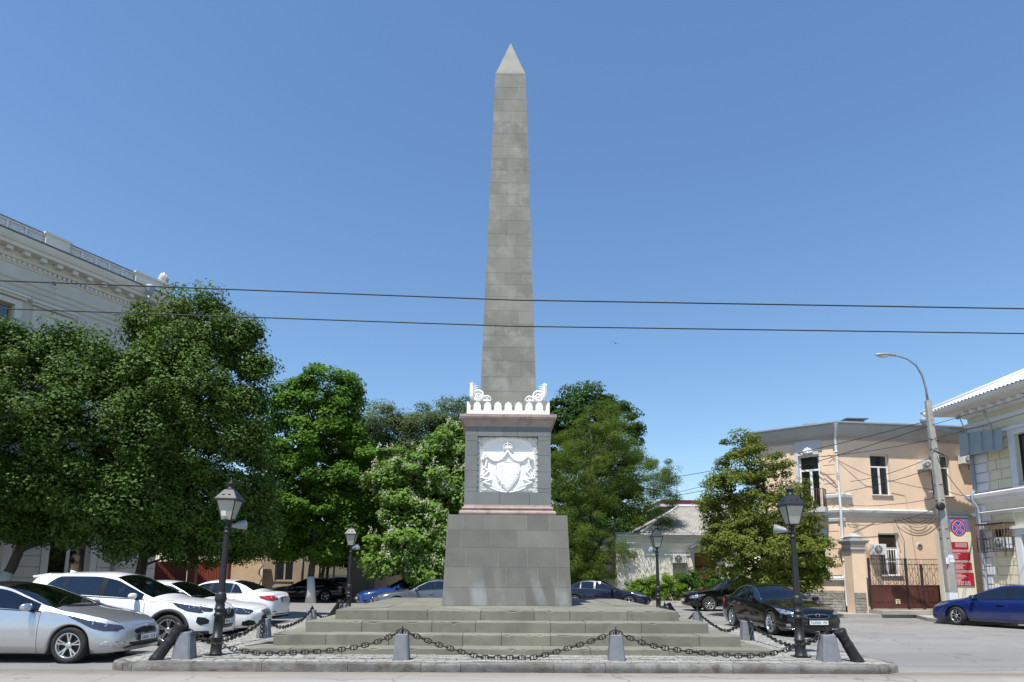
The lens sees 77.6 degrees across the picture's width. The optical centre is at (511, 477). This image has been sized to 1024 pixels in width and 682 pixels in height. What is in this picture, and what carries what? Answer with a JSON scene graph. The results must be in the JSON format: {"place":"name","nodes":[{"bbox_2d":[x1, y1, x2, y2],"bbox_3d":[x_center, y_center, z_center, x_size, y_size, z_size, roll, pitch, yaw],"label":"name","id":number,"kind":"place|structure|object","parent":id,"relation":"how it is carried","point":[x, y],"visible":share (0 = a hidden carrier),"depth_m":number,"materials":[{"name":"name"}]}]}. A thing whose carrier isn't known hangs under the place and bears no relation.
{"place":"outdoors","nodes":[
{"label":"outdoors","id":0,"kind":"place"},
{"bbox_2d":[112,615,898,672],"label":"paving","id":1,"kind":"structure","parent":0,"point":[250,638],"depth_m":11.72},
{"bbox_2d":[148,621,186,660],"bbox_3d":[-6.086,2.940,11.270,0.574,0.751,0.221,5,-10,-25],"label":"cannon barrel","id":2,"kind":"object","parent":1,"relation":"on","point":[164,647],"visible":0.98,"depth_m":11.21,"materials":[{"name":"black metal"}]},
{"bbox_2d":[171,624,196,659],"bbox_3d":[-5.846,2.941,11.409,0.336,0.627,0.336,1,-9,-1],"label":"stone bollard","id":3,"kind":"object","parent":1,"relation":"on","point":[184,648],"visible":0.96,"depth_m":11.28,"materials":[{"name":"grey stone"}]},
{"bbox_2d":[188,616,265,643],"bbox_3d":[-5.882,3.214,13.335,0.120,0.434,3.909,1,-9,-1],"label":"iron chain","id":4,"kind":"object","parent":3,"relation":"hanging from","point":[244,633],"visible":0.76,"depth_m":13.68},
{"bbox_2d":[187,628,403,655],"bbox_3d":[-3.910,2.960,11.442,3.915,0.496,0.119,1,-9,-1],"label":"iron chain","id":5,"kind":"object","parent":3,"relation":"hanging from","point":[284,651],"visible":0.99,"depth_m":11.41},
{"bbox_2d":[205,480,246,655],"bbox_3d":[-5.416,1.686,12.110,0.560,3.310,0.499,2,-9,-1],"label":"lamp post","id":6,"kind":"object","parent":1,"relation":"on","point":[229,499],"visible":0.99,"depth_m":12.09,"materials":[{"name":"metal"}]},
{"bbox_2d":[256,612,270,637],"bbox_3d":[-5.918,3.539,15.228,0.290,0.607,0.290,1,-9,-1],"label":"stone bollard","id":7,"kind":"object","parent":1,"relation":"on","point":[267,629],"visible":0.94,"depth_m":15.11,"materials":[{"name":"grey stone"}]},
{"bbox_2d":[265,607,313,628],"bbox_3d":[-5.954,3.812,17.154,0.119,0.452,3.909,1,-9,-1],"label":"iron chain","id":8,"kind":"object","parent":7,"relation":"hanging from","point":[290,624],"visible":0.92,"depth_m":17.12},
{"bbox_2d":[305,605,316,624],"bbox_3d":[-5.990,4.128,19.049,0.290,0.607,0.290,1,-9,-1],"label":"stone bollard","id":9,"kind":"object","parent":1,"relation":"on","point":[312,615],"visible":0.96,"depth_m":18.94,"materials":[{"name":"grey stone"}]},
{"bbox_2d":[344,523,359,607],"bbox_3d":[-5.638,3.264,22.369,0.560,3.310,0.499,1,-9,-1],"label":"lamp post","id":10,"kind":"object","parent":1,"relation":"on","point":[351,534],"visible":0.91,"depth_m":22.39,"materials":[{"name":"metal"}]},
{"bbox_2d":[392,626,409,660],"bbox_3d":[-1.980,2.986,11.474,0.290,0.607,0.290,1,-9,-1],"label":"stone bollard","id":11,"kind":"object","parent":1,"relation":"on","point":[401,651],"visible":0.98,"depth_m":11.35,"materials":[{"name":"grey stone"}]},
{"bbox_2d":[403,629,615,659],"bbox_3d":[-0.045,3.024,11.505,3.916,0.558,0.119,1,-9,-1],"label":"iron chain","id":12,"kind":"object","parent":11,"relation":"hanging from","point":[492,657],"visible":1,"depth_m":11.47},
{"bbox_2d":[238,43,774,656],"bbox_3d":[-0.099,-4.630,18.552,10.233,18.099,10.235,1,-9,-1],"label":"obelisk monument","id":13,"kind":"object","parent":1,"relation":"on","point":[506,581],"visible":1,"depth_m":16.06,"materials":[{"name":"stone"}]},
{"bbox_2d":[607,627,624,661],"bbox_3d":[1.885,3.022,11.542,0.290,0.607,0.290,1,-9,-1],"label":"stone bollard","id":14,"kind":"object","parent":1,"relation":"on","point":[616,651],"visible":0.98,"depth_m":11.41,"materials":[{"name":"grey stone"}]},
{"bbox_2d":[648,526,663,607],"bbox_3d":[5.106,3.362,22.556,0.560,3.310,0.499,1,-9,-1],"label":"lamp post","id":15,"kind":"object","parent":1,"relation":"on","point":[656,536],"visible":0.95,"depth_m":22.58,"materials":[{"name":"metal"}]},
{"bbox_2d":[740,615,754,640],"bbox_3d":[5.679,3.645,15.430,0.290,0.607,0.290,1,-9,-1],"label":"stone bollard","id":16,"kind":"object","parent":1,"relation":"on","point":[744,631],"visible":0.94,"depth_m":15.31,"materials":[{"name":"grey stone"}]},
{"bbox_2d":[696,609,745,632],"bbox_3d":[5.643,3.938,17.353,0.119,0.496,3.909,1,-9,-1],"label":"iron chain","id":17,"kind":"object","parent":16,"relation":"hanging from","point":[718,627],"visible":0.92,"depth_m":17.25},
{"bbox_2d":[773,485,811,657],"bbox_3d":[5.445,1.798,12.392,0.566,3.310,0.487,0,-9,-1],"label":"lamp post","id":18,"kind":"object","parent":1,"relation":"on","point":[790,505],"visible":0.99,"depth_m":12.38,"materials":[{"name":"metal"}]},
{"bbox_2d":[816,627,841,662],"bbox_3d":[5.751,3.047,11.610,0.336,0.627,0.336,1,-9,-1],"label":"stone bollard","id":19,"kind":"object","parent":1,"relation":"on","point":[827,648],"visible":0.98,"depth_m":11.48,"materials":[{"name":"grey stone"}]},
{"bbox_2d":[617,630,826,658],"bbox_3d":[3.820,3.039,11.575,3.911,0.494,0.118,1,-9,-1],"label":"iron chain","id":20,"kind":"object","parent":19,"relation":"hanging from","point":[741,655],"visible":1,"depth_m":11.55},
{"bbox_2d":[744,618,826,646],"bbox_3d":[5.715,3.340,13.534,0.118,0.476,3.910,1,-9,-1],"label":"iron chain","id":21,"kind":"object","parent":19,"relation":"hanging from","point":[770,636],"visible":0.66,"depth_m":13.88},
{"bbox_2d":[833,628,864,662],"bbox_3d":[6.124,3.090,11.570,0.506,0.691,0.238,1,-9,-1],"label":"cannon barrel","id":22,"kind":"object","parent":1,"relation":"on","point":[849,647],"visible":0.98,"depth_m":11.51,"materials":[{"name":"black metal"}]},
{"bbox_2d":[0,600,1023,681],"bbox_3d":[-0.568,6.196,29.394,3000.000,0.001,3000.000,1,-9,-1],"label":"ground","id":23,"kind":"structure","parent":0,"point":[916,650],"depth_m":11.54,"materials":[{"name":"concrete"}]},
{"bbox_2d":[0,581,158,663],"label":"parked hatchback","id":24,"kind":"object","parent":23,"relation":"on","point":[61,625],"visible":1,"depth_m":11.81,"materials":[{"name":"silver metal"}]},
{"bbox_2d":[0,214,196,581],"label":"classical building","id":25,"kind":"structure","parent":23,"relation":"on","point":[28,253],"depth_m":27.23,"materials":[{"name":"white painted plaster"},{"name":"glass"},{"name":"metal"}]},
{"bbox_2d":[0,302,11,326],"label":"window","id":26,"kind":"structure","parent":25,"relation":"in","point":[2,305],"depth_m":25.68,"materials":[{"name":"blue glass"}]},
{"bbox_2d":[47,539,88,572],"bbox_3d":[-18.977,3.475,27.122,0.068,3.450,1.660,-4,-10,27],"label":"window","id":27,"kind":"structure","parent":25,"relation":"in","point":[59,561],"depth_m":27.11,"materials":[{"name":"black glass"}]},
{"bbox_2d":[0,312,197,580],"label":"linden tree","id":28,"kind":"object","parent":23,"relation":"on","point":[65,488],"visible":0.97,"depth_m":21.23,"materials":[{"name":"green plant"}]},
{"bbox_2d":[33,570,235,643],"bbox_3d":[-9.273,3.141,15.550,4.855,1.710,2.243,0,-9,0],"label":"parked suv","id":29,"kind":"object","parent":23,"relation":"on","point":[164,607],"visible":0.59,"depth_m":14.85,"materials":[{"name":"white paint"}]},
{"bbox_2d":[154,553,230,584],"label":"red gate","id":30,"kind":"structure","parent":23,"relation":"on","point":[163,571],"depth_m":39.18,"materials":[{"name":"metal"}]},
{"bbox_2d":[92,278,293,575],"bbox_3d":[-12.358,-1.011,23.870,7.626,12.568,6.554,1,-9,-1],"label":"linden tree","id":31,"kind":"object","parent":23,"relation":"on","point":[229,405],"visible":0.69,"depth_m":23.24,"materials":[{"name":"green plant"}]},
{"bbox_2d":[156,580,271,632],"bbox_3d":[-9.504,3.693,18.305,5.115,1.455,2.205,0,-9,2],"label":"parked saloon","id":32,"kind":"object","parent":23,"relation":"on","point":[249,614],"visible":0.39,"depth_m":17.83,"materials":[{"name":"white paint"}]},
{"bbox_2d":[199,579,289,617],"bbox_3d":[-10.286,4.245,21.918,5.150,1.455,2.205,0,-9,3],"label":"parked saloon","id":33,"kind":"object","parent":23,"relation":"on","point":[277,603],"visible":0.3,"depth_m":21.27,"materials":[{"name":"white paint"}]},
{"bbox_2d":[211,582,233,593],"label":"side window","id":34,"kind":"structure","parent":33,"relation":"in","point":[229,586],"depth_m":21.24,"materials":[{"name":"blue glass"}]},
{"bbox_2d":[235,580,267,590],"bbox_3d":[-8.944,3.720,21.930,0.740,0.337,1.335,0,-9,3],"label":"rear window","id":35,"kind":"structure","parent":33,"relation":"in","point":[253,586],"depth_m":21.71,"materials":[{"name":"black glass"}]},
{"bbox_2d":[231,558,263,583],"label":"tan wall","id":36,"kind":"structure","parent":23,"relation":"on","point":[251,573],"depth_m":41.24,"materials":[{"name":"paint"}]},
{"bbox_2d":[269,577,346,601],"bbox_3d":[-12.628,6.920,39.378,5.115,1.455,2.205,1,-9,-1],"label":"parked saloon","id":37,"kind":"object","parent":23,"relation":"on","point":[326,589],"visible":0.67,"depth_m":38.55,"materials":[{"name":"black paint"}]},
{"bbox_2d":[290,579,306,596],"bbox_3d":[-12.851,6.688,38.648,1.060,1.087,0.338,1,-9,-1],"label":"door","id":38,"kind":"structure","parent":37,"relation":"in","point":[296,591],"depth_m":38.47,"materials":[{"name":"black paint"}]},
{"bbox_2d":[252,361,401,602],"bbox_3d":[-11.463,0.188,38.132,9.931,14.450,7.266,1,-9,-1],"label":"maple tree","id":39,"kind":"object","parent":23,"relation":"on","point":[339,503],"visible":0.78,"depth_m":36.92,"materials":[{"name":"green plant"}]},
{"bbox_2d":[262,519,402,597],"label":"brown house","id":40,"kind":"structure","parent":23,"relation":"on","point":[283,574],"depth_m":42.25,"materials":[{"name":"tan plaster"},{"name":"glass"}]},
{"bbox_2d":[275,557,293,581],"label":"window","id":41,"kind":"structure","parent":40,"relation":"in","point":[284,572],"depth_m":42.31,"materials":[{"name":"black glass"}]},
{"bbox_2d":[319,554,347,583],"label":"window","id":42,"kind":"structure","parent":40,"relation":"in","point":[339,574],"depth_m":42.36,"materials":[{"name":"black glass"}]},
{"bbox_2d":[355,579,412,602],"bbox_3d":[-5.875,6.224,34.575,5.115,1.455,2.205,5,-10,-26],"label":"parked saloon","id":43,"kind":"object","parent":23,"relation":"on","point":[365,596],"visible":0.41,"depth_m":33.39,"materials":[{"name":"blue paint"}]},
{"bbox_2d":[317,394,470,525],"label":"ash tree","id":44,"kind":"object","parent":23,"relation":"on","point":[411,427],"visible":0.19,"depth_m":49.77,"materials":[{"name":"green plant"}]},
{"bbox_2d":[371,579,443,601],"bbox_3d":[-4.116,5.597,30.437,5.115,1.455,2.205,3,-9,-17],"label":"parked saloon","id":45,"kind":"object","parent":23,"relation":"on","point":[431,588],"visible":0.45,"depth_m":29.61,"materials":[{"name":"grey paint"}]},
{"bbox_2d":[412,581,434,597],"bbox_3d":[-4.121,5.362,29.676,1.060,1.087,0.338,3,-9,-17],"label":"door","id":46,"kind":"structure","parent":45,"relation":"in","point":[425,593],"depth_m":29.56,"materials":[{"name":"grey paint"}]},
{"bbox_2d":[417,582,433,589],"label":"side window","id":47,"kind":"structure","parent":45,"relation":"in","point":[430,585],"depth_m":29.76,"materials":[{"name":"blue glass"}]},
{"bbox_2d":[356,416,464,584],"bbox_3d":[-4.703,1.810,36.002,8.026,10.683,5.438,2,-9,-12],"label":"flowering catalpa","id":48,"kind":"object","parent":23,"relation":"on","point":[412,489],"visible":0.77,"depth_m":34.51,"materials":[{"name":"green plant"}]},
{"bbox_2d":[113,618,896,673],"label":"kerb","id":49,"kind":"structure","parent":23,"relation":"on","point":[122,664],"depth_m":10.94,"materials":[{"name":"stone"}]},
{"bbox_2d":[565,506,609,583],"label":"background tree","id":50,"kind":"object","parent":23,"relation":"on","point":[596,537],"visible":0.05,"depth_m":43.46,"materials":[{"name":"green plant"}]},
{"bbox_2d":[550,380,652,548],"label":"norway maple","id":51,"kind":"object","parent":23,"relation":"on","point":[574,405],"visible":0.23,"depth_m":48.97,"materials":[{"name":"green plant"}]},
{"bbox_2d":[571,580,651,604],"bbox_3d":[4.790,6.182,33.854,5.115,1.455,2.205,-2,-9,15],"label":"parked saloon","id":52,"kind":"object","parent":23,"relation":"on","point":[591,589],"visible":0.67,"depth_m":33.09,"materials":[{"name":"blue paint"}]},
{"bbox_2d":[577,581,594,598],"bbox_3d":[3.876,5.970,33.348,0.890,1.091,0.341,-2,-9,15],"label":"door","id":53,"kind":"structure","parent":52,"relation":"in","point":[586,593],"depth_m":33.20,"materials":[{"name":"blue paint"}]},
{"bbox_2d":[594,581,614,598],"bbox_3d":[4.826,5.947,33.093,1.060,1.087,0.338,-2,-9,15],"label":"door","id":54,"kind":"structure","parent":52,"relation":"in","point":[598,594],"depth_m":32.96,"materials":[{"name":"blue paint"}]},
{"bbox_2d":[551,398,683,583],"bbox_3d":[5.958,1.398,38.900,9.152,12.511,5.717,1,-9,-1],"label":"acacia tree","id":55,"kind":"object","parent":23,"relation":"on","point":[604,460],"visible":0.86,"depth_m":38.22,"materials":[{"name":"green plant"}]},
{"bbox_2d":[596,505,732,600],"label":"cream cottage","id":56,"kind":"structure","parent":23,"relation":"on","point":[643,562],"depth_m":37.95,"materials":[{"name":"paint"}]},
{"bbox_2d":[673,563,684,582],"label":"blocked window","id":57,"kind":"structure","parent":56,"relation":"in","point":[676,567],"depth_m":38.00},
{"bbox_2d":[670,552,688,567],"bbox_3d":[9.902,4.892,37.656,0.976,0.888,0.477,1,-9,-1],"label":"air conditioner","id":58,"kind":"object","parent":56,"relation":"attached to","point":[679,558],"visible":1,"depth_m":37.52,"materials":[{"name":"plastic"}]},
{"bbox_2d":[694,553,714,588],"bbox_3d":[11.488,5.902,37.979,1.300,2.750,0.070,1,-9,-1],"label":"door","id":59,"kind":"structure","parent":56,"relation":"in","point":[699,564],"depth_m":38.05,"materials":[{"name":"wood"}]},
{"bbox_2d":[647,479,741,576],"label":"flat roofed block","id":60,"kind":"structure","parent":23,"relation":"on","point":[683,502],"depth_m":50.34,"materials":[{"name":"grey brick"}]},
{"bbox_2d":[681,577,753,610],"bbox_3d":[10.839,5.795,31.667,4.854,1.630,2.243,1,-9,-4],"label":"parked suv","id":61,"kind":"object","parent":23,"relation":"on","point":[709,598],"visible":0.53,"depth_m":30.73,"materials":[{"name":"black paint"}]},
{"bbox_2d":[691,427,841,594],"bbox_3d":[10.619,1.793,26.837,6.013,8.122,4.385,1,-9,-1],"label":"young linden","id":62,"kind":"object","parent":23,"relation":"on","point":[746,527],"visible":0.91,"depth_m":26.41,"materials":[{"name":"green plant"}]},
{"bbox_2d":[723,583,840,634],"bbox_3d":[8.266,4.066,19.977,2.205,1.455,5.085,1,-9,-3],"label":"parked saloon","id":63,"kind":"object","parent":23,"relation":"on","point":[768,607],"visible":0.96,"depth_m":18.99,"materials":[{"name":"black paint"}]},
{"bbox_2d":[733,585,751,618],"bbox_3d":[7.476,4.046,20.710,0.341,1.091,0.890,1,-9,-3],"label":"door","id":64,"kind":"structure","parent":63,"relation":"in","point":[738,603],"depth_m":20.60,"materials":[{"name":"black paint"}]},
{"bbox_2d":[737,586,750,597],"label":"side window","id":65,"kind":"structure","parent":63,"relation":"in","point":[743,591],"depth_m":20.67,"materials":[{"name":"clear glass"}]},
{"bbox_2d":[744,585,761,621],"bbox_3d":[7.527,3.906,19.737,0.338,1.087,1.060,1,-9,-3],"label":"door","id":66,"kind":"structure","parent":63,"relation":"in","point":[750,607],"depth_m":19.67,"materials":[{"name":"black paint"}]},
{"bbox_2d":[746,587,759,600],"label":"side window","id":67,"kind":"structure","parent":63,"relation":"in","point":[753,592],"depth_m":19.95,"materials":[{"name":"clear glass"}]},
{"bbox_2d":[746,418,983,611],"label":"peach house","id":68,"kind":"structure","parent":23,"relation":"on","point":[830,478],"depth_m":29.27,"materials":[{"name":"beige"}]},
{"bbox_2d":[799,455,821,506],"bbox_3d":[13.988,0.230,29.824,0.900,2.510,0.068,-6,-11,38],"label":"window","id":69,"kind":"structure","parent":68,"relation":"in","point":[811,471],"depth_m":29.83,"materials":[{"name":"white plastic"}]},
{"bbox_2d":[869,544,886,560],"bbox_3d":[16.377,3.364,28.526,0.620,0.730,0.390,2,-9,-7],"label":"air conditioner","id":70,"kind":"object","parent":68,"relation":"attached to","point":[877,549],"visible":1,"depth_m":28.38,"materials":[{"name":"plastic"}]},
{"bbox_2d":[870,455,893,496],"bbox_3d":[16.957,-0.080,29.381,1.050,1.955,0.260,2,-9,-7],"label":"window","id":71,"kind":"structure","parent":68,"relation":"in","point":[878,463],"depth_m":29.48,"materials":[{"name":"white plastic"}]},
{"bbox_2d":[878,533,904,576],"bbox_3d":[17.078,3.516,28.847,1.140,1.945,0.260,2,-9,-7],"label":"window","id":72,"kind":"structure","parent":68,"relation":"in","point":[889,539],"depth_m":28.97,"materials":[{"name":"white plastic"}]},
{"bbox_2d":[917,460,931,475],"bbox_3d":[19.192,-0.427,29.485,0.750,0.670,0.390,2,-9,-7],"label":"air conditioner","id":73,"kind":"object","parent":68,"relation":"attached to","point":[925,465],"visible":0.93,"depth_m":29.33,"materials":[{"name":"plastic"}]},
{"bbox_2d":[929,455,954,497],"bbox_3d":[20.016,-0.043,29.787,1.120,2.005,0.260,2,-9,-7],"label":"window","id":74,"kind":"structure","parent":68,"relation":"in","point":[943,459],"depth_m":29.91,"materials":[{"name":"white plastic"}]},
{"bbox_2d":[958,455,969,469],"bbox_3d":[21.281,-0.683,29.805,0.680,0.640,0.390,2,-9,-7],"label":"air conditioner","id":75,"kind":"object","parent":68,"relation":"attached to","point":[963,460],"visible":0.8,"depth_m":29.65,"materials":[{"name":"plastic"}]},
{"bbox_2d":[935,532,976,601],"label":"notice wall","id":76,"kind":"structure","parent":23,"relation":"on","point":[965,591],"depth_m":26.96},
{"bbox_2d":[936,516,969,531],"bbox_3d":[18.844,2.068,27.219,1.331,0.814,0.132,1,-9,-1],"label":"blue sign","id":77,"kind":"object","parent":76,"relation":"attached to","point":[964,519],"visible":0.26,"depth_m":27.21,"materials":[{"name":"metal"}]},
{"bbox_2d":[951,542,968,551],"bbox_3d":[18.840,2.949,26.997,1.045,0.402,0.035,1,-9,-1],"label":"notice board","id":78,"kind":"object","parent":76,"relation":"attached to","point":[959,545],"visible":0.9,"depth_m":26.99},
{"bbox_2d":[953,553,970,561],"bbox_3d":[18.870,3.395,26.928,1.045,0.402,0.035,1,-9,-1],"label":"notice board","id":79,"kind":"object","parent":76,"relation":"attached to","point":[961,556],"visible":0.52,"depth_m":26.92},
{"bbox_2d":[954,563,972,571],"bbox_3d":[18.900,3.814,26.864,1.045,0.390,0.035,1,-9,-1],"label":"notice board","id":80,"kind":"object","parent":76,"relation":"attached to","point":[963,566],"visible":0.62,"depth_m":26.86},
{"bbox_2d":[956,573,974,585],"bbox_3d":[18.924,4.301,26.790,1.034,0.539,0.035,1,-9,-1],"label":"notice board","id":81,"kind":"object","parent":76,"relation":"attached to","point":[964,579],"visible":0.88,"depth_m":26.78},
{"bbox_2d":[920,369,1023,590],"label":"yellow house","id":82,"kind":"structure","parent":23,"relation":"on","point":[996,498],"depth_m":25.69,"materials":[{"name":"paint"}]},
{"bbox_2d":[955,410,1002,456],"bbox_3d":[19.276,-1.825,26.329,0.862,1.820,2.090,1,-9,-5],"label":"hoarding","id":83,"kind":"object","parent":82,"relation":"attached to","point":[972,443],"visible":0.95,"depth_m":26.21,"materials":[{"name":"metal"}]},
{"bbox_2d":[992,528,1012,549],"bbox_3d":[19.755,2.497,25.575,0.286,0.853,0.990,1,-9,-5],"label":"window","id":84,"kind":"structure","parent":82,"relation":"in","point":[997,530],"depth_m":25.73,"materials":[{"name":"black glass"}]},
{"bbox_2d":[994,537,1013,555],"bbox_3d":[19.529,2.744,25.259,0.385,0.715,0.550,1,-9,-5],"label":"air conditioner","id":85,"kind":"object","parent":82,"relation":"attached to","point":[997,541],"visible":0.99,"depth_m":25.12,"materials":[{"name":"plastic"}]},
{"bbox_2d":[1018,433,1023,483],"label":"window","id":86,"kind":"structure","parent":82,"relation":"in","point":[1021,436],"depth_m":24.94,"materials":[{"name":"glass"}]},
{"bbox_2d":[933,584,1023,624],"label":"parked saloon","id":87,"kind":"object","parent":23,"relation":"on","point":[1003,604],"visible":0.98,"depth_m":21.85,"materials":[{"name":"blue paint"}]},
{"bbox_2d":[969,586,1008,618],"bbox_3d":[16.413,4.294,21.904,0.337,1.098,1.150,5,-10,-28],"label":"door","id":88,"kind":"structure","parent":87,"relation":"in","point":[994,609],"depth_m":21.79,"materials":[{"name":"blue paint"}]},
{"bbox_2d":[971,588,1007,599],"bbox_3d":[16.443,4.018,21.950,0.227,0.440,1.060,5,-10,-28],"label":"side window","id":89,"kind":"structure","parent":87,"relation":"in","point":[1001,593],"depth_m":21.80,"materials":[{"name":"blue glass"}]},
{"bbox_2d":[1007,586,1023,619],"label":"door","id":90,"kind":"structure","parent":87,"relation":"in","point":[1015,608],"depth_m":21.11,"materials":[{"name":"blue paint"}]},
{"bbox_2d":[1009,587,1023,598],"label":"side window","id":91,"kind":"structure","parent":87,"relation":"in","point":[1015,592],"depth_m":21.24,"materials":[{"name":"blue glass"}]},
{"bbox_2d":[0,280,1023,308],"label":"overhead cable","id":92,"kind":"object","parent":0,"point":[506,299],"visible":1,"depth_m":9.51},
{"bbox_2d":[0,308,1023,333],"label":"overhead cable","id":93,"kind":"object","parent":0,"point":[508,325],"visible":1,"depth_m":10.50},
{"bbox_2d":[0,0,1023,576],"label":"sky","id":94,"kind":"structure","parent":0,"point":[817,152],"materials":[{"name":"blue"}]},
{"bbox_2d":[291,598,1023,624],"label":"pavement","id":95,"kind":"structure","parent":0,"point":[931,618],"depth_m":26.52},
{"bbox_2d":[623,579,645,591],"bbox_3d":[6.668,6.389,35.406,1.500,1.456,1.524,1,-9,-1],"label":"hedge shrub","id":96,"kind":"object","parent":95,"relation":"on","point":[632,585],"visible":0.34,"depth_m":35.36,"materials":[{"name":"green plant"}]},
{"bbox_2d":[633,574,655,600],"bbox_3d":[7.359,6.217,35.165,1.504,1.746,1.370,4,-9,-22],"label":"hedge shrub","id":97,"kind":"object","parent":95,"relation":"on","point":[641,585],"visible":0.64,"depth_m":34.92,"materials":[{"name":"green plant"}]},
{"bbox_2d":[644,571,672,600],"bbox_3d":[8.068,6.148,35.250,1.615,1.910,1.615,-4,-10,25],"label":"hedge shrub","id":98,"kind":"object","parent":95,"relation":"on","point":[662,586],"visible":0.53,"depth_m":34.95,"materials":[{"name":"green plant"}]},
{"bbox_2d":[650,601,681,604],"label":"curb","id":99,"kind":"structure","parent":95,"relation":"on","point":[666,602],"depth_m":34.25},
{"bbox_2d":[660,569,688,600],"bbox_3d":[8.975,6.091,35.199,1.937,2.012,1.490,4,-10,-24],"label":"hedge shrub","id":100,"kind":"object","parent":95,"relation":"on","point":[677,587],"visible":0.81,"depth_m":35.02,"materials":[{"name":"green plant"}]},
{"bbox_2d":[675,566,704,597],"bbox_3d":[9.787,6.021,35.464,1.652,2.240,1.497,5,-10,-25],"label":"hedge shrub","id":101,"kind":"object","parent":95,"relation":"on","point":[689,579],"visible":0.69,"depth_m":35.13,"materials":[{"name":"green plant"}]},
{"bbox_2d":[690,568,718,589],"bbox_3d":[10.693,6.072,35.413,1.900,2.146,1.563,1,-9,-1],"label":"hedge shrub","id":102,"kind":"object","parent":95,"relation":"on","point":[708,577],"visible":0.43,"depth_m":35.28,"materials":[{"name":"green plant"}]},
{"bbox_2d":[837,533,869,612],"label":"gate pier","id":103,"kind":"structure","parent":95,"relation":"on","point":[853,548],"depth_m":27.62,"materials":[{"name":"paint"}]},
{"bbox_2d":[875,352,958,599],"bbox_3d":[15.564,0.251,24.489,2.398,10.463,0.478,1,-9,-1],"label":"utility pole","id":104,"kind":"object","parent":95,"relation":"on","point":[950,584],"visible":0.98,"depth_m":24.36,"materials":[{"name":"concrete"}]},
{"bbox_2d":[621,438,934,505],"bbox_3d":[11.344,0.285,34.536,0.118,1.022,22.382,5,-10,-27],"label":"overhead cable","id":105,"kind":"object","parent":104,"relation":"attached to","point":[829,455],"visible":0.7,"depth_m":27.69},
{"bbox_2d":[651,424,932,499],"bbox_3d":[12.432,-0.280,32.598,0.028,1.188,17.818,5,-10,-26],"label":"overhead cable","id":106,"kind":"object","parent":104,"relation":"attached to","point":[833,456],"visible":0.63,"depth_m":27.69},
{"bbox_2d":[666,421,926,478],"bbox_3d":[12.338,-0.912,32.441,0.028,0.387,17.453,5,-10,-27],"label":"overhead cable","id":107,"kind":"object","parent":104,"relation":"attached to","point":[830,445],"visible":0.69,"depth_m":27.76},
{"bbox_2d":[948,519,965,536],"bbox_3d":[16.836,1.918,24.083,0.660,0.668,0.231,1,-9,-1],"label":"no stopping sign","id":108,"kind":"object","parent":104,"relation":"attached to","point":[958,527],"visible":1,"depth_m":24.02,"materials":[{"name":"metal"}]},
{"bbox_2d":[869,609,932,614],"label":"driveway","id":109,"kind":"structure","parent":0,"point":[903,611],"depth_m":26.48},
{"bbox_2d":[867,558,940,609],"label":"iron gate","id":110,"kind":"structure","parent":109,"relation":"on","point":[913,596],"depth_m":27.64,"materials":[{"name":"metal"}]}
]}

